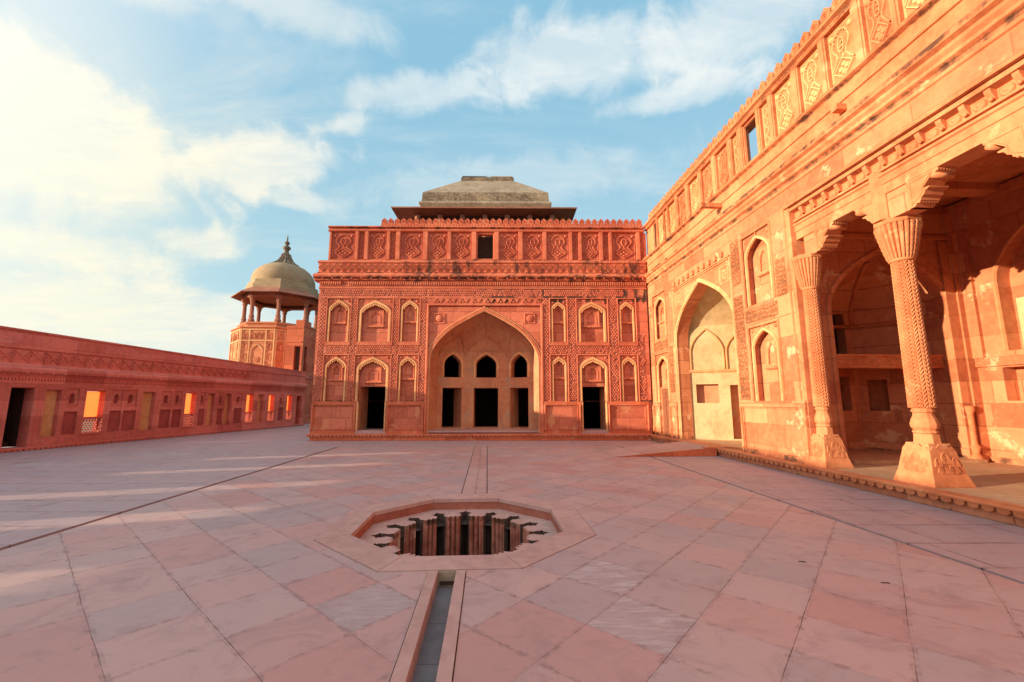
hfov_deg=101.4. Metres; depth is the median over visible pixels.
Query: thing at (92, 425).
railing
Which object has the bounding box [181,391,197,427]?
lattice window
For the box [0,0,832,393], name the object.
sky
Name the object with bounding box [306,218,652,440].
palace hall
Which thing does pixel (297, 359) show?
dark doorway
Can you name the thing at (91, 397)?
lattice window
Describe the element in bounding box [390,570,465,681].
water channel
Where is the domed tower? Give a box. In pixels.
[228,236,318,419]
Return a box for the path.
[462,446,486,493]
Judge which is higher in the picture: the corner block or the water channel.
the corner block
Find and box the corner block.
[284,320,315,423]
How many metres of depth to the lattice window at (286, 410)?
27.39 m
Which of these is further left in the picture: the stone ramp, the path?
the path
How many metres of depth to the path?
9.40 m
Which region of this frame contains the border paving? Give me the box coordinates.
[0,423,1023,583]
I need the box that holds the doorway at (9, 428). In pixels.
[0,384,38,448]
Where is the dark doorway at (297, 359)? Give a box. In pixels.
[295,347,299,370]
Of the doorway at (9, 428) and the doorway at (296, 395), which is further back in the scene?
the doorway at (296, 395)
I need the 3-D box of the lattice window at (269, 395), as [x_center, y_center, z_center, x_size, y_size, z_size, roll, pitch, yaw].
[-14.869,4.065,25.546,0.420,1.685,0.670,-1,-8,7]
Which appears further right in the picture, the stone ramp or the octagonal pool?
the stone ramp
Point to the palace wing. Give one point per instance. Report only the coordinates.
(834, 275)
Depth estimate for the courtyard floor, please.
3.53 m
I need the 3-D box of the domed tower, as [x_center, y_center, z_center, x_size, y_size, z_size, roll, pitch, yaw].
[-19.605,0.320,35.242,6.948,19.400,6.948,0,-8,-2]
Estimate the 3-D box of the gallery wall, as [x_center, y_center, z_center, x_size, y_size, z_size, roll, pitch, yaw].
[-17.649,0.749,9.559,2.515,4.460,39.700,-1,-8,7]
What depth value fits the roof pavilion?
25.98 m
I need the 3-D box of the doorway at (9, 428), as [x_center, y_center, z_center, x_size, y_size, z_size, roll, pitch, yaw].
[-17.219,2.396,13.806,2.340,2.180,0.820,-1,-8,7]
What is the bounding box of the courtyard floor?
[0,446,1023,681]
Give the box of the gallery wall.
[0,326,307,452]
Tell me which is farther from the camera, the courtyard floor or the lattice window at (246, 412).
the lattice window at (246, 412)
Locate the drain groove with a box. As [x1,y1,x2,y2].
[461,447,474,493]
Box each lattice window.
[79,389,108,434]
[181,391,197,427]
[243,393,254,422]
[266,394,275,421]
[285,394,292,420]
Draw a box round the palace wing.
[643,0,1023,527]
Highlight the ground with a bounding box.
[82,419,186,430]
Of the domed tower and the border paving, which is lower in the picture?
the border paving
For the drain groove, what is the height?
0.094 m
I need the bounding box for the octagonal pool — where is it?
[314,493,595,579]
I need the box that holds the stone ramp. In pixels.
[601,441,716,456]
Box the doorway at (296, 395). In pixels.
[294,395,302,423]
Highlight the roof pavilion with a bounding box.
[391,176,576,236]

